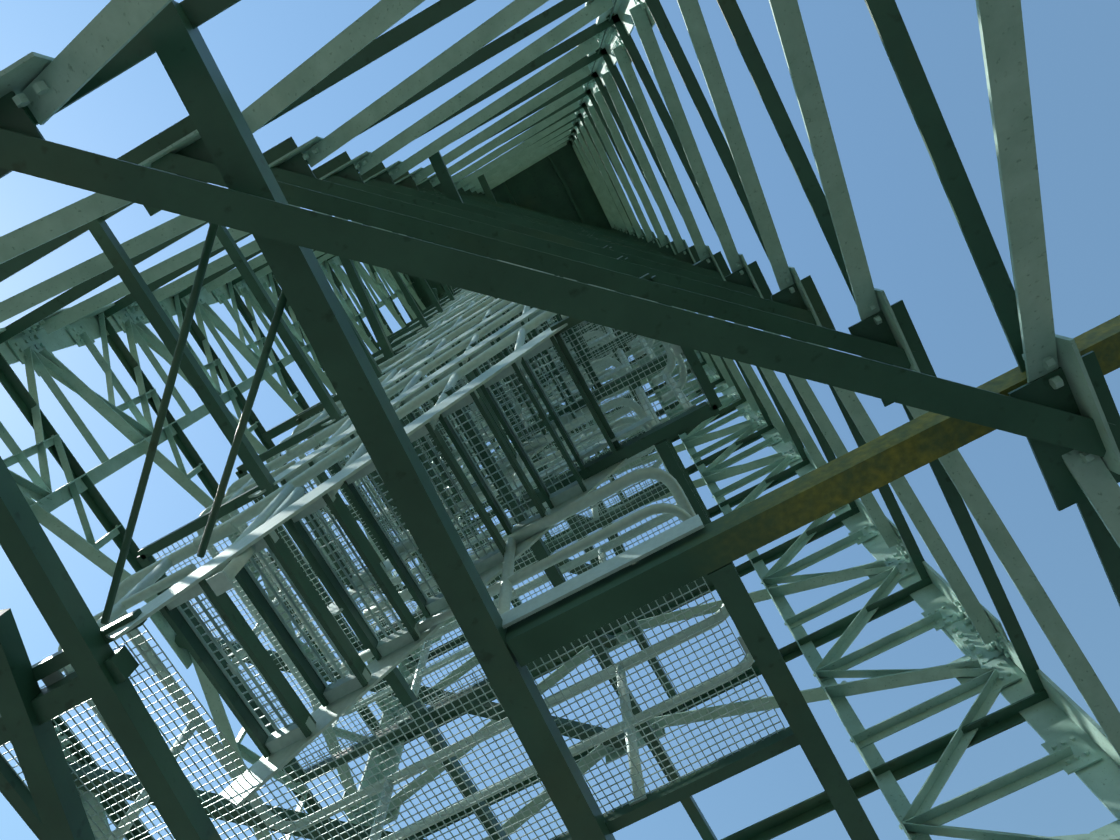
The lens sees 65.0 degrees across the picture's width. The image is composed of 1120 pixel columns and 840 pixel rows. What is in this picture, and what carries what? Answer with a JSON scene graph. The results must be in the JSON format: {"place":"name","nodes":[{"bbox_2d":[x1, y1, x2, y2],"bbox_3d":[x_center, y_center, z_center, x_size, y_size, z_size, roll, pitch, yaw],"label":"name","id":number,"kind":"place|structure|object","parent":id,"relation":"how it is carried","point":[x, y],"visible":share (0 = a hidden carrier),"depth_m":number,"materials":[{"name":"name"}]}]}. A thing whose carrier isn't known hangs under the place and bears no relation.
{"place":"outdoors","nodes":[
{"label":"outdoors","id":0,"kind":"place"},
{"bbox_2d":[0,0,1119,839],"label":"sky","id":1,"kind":"structure","parent":0,"point":[916,250],"materials":[{"name":"blue"}]},
{"label":"ground","id":2,"kind":"structure","parent":0,"visible":0},
{"bbox_3d":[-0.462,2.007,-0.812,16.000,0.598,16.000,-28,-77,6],"label":"footings","id":3,"kind":"object","parent":2,"relation":"on","visible":0},
{"bbox_2d":[0,0,1119,825],"bbox_3d":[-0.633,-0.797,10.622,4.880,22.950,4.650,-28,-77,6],"label":"tower corner legs","id":4,"kind":"object","parent":3,"relation":"on","point":[1056,712],"visible":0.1,"depth_m":6.16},
{"bbox_2d":[0,456,221,839],"bbox_3d":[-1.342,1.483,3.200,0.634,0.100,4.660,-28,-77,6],"label":"beam","id":5,"kind":"structure","parent":4,"relation":"attached to","point":[45,577],"depth_m":3.01,"materials":[{"name":"green metal"}]},
{"bbox_2d":[0,295,785,839],"bbox_3d":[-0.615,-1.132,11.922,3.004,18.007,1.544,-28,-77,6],"label":"gratings","id":6,"kind":"object","parent":4,"relation":"attached to","point":[342,551],"visible":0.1,"depth_m":3.32,"materials":[{"name":"grey metal"}]},
{"bbox_2d":[42,260,753,839],"bbox_3d":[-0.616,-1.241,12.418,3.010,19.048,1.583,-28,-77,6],"label":"handrails","id":7,"kind":"object","parent":4,"relation":"attached to","point":[138,586],"visible":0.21,"depth_m":4.32,"materials":[{"name":"metal"}]},
{"bbox_2d":[105,260,703,806],"bbox_3d":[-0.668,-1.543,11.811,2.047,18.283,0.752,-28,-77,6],"label":"stairs","id":8,"kind":"structure","parent":4,"relation":"attached to","point":[285,746],"depth_m":3.66,"materials":[{"name":"grey metal"}]},
{"bbox_2d":[398,140,632,358],"bbox_3d":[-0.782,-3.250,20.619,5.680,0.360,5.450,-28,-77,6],"label":"platform","id":9,"kind":"structure","parent":4,"relation":"attached to","point":[557,183],"depth_m":20.12,"materials":[{"name":"green paint"}]},
{"bbox_2d":[0,0,1119,839],"bbox_3d":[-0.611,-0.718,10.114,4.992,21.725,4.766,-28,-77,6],"label":"steel beams","id":10,"kind":"structure","parent":4,"relation":"attached to","point":[256,194],"depth_m":3.85,"materials":[{"name":"green metal"}]},
{"bbox_2d":[0,0,1119,839],"bbox_3d":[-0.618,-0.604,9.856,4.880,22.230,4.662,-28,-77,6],"label":"lattice bracing","id":11,"kind":"object","parent":4,"relation":"attached to","point":[90,50],"visible":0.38,"depth_m":5.57,"materials":[{"name":"green metal"}]},
{"bbox_2d":[12,0,1115,838],"bbox_3d":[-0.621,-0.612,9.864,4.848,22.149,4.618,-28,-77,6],"label":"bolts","id":12,"kind":"object","parent":4,"relation":"attached to","point":[42,88],"visible":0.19,"depth_m":5.92,"materials":[{"name":"paint"}]},
{"bbox_2d":[506,315,1119,666],"bbox_3d":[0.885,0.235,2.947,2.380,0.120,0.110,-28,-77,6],"label":"steel beam","id":13,"kind":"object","parent":4,"relation":"attached to","point":[838,482],"visible":0.78,"depth_m":2.92,"materials":[{"name":"brown metal"}]}
]}

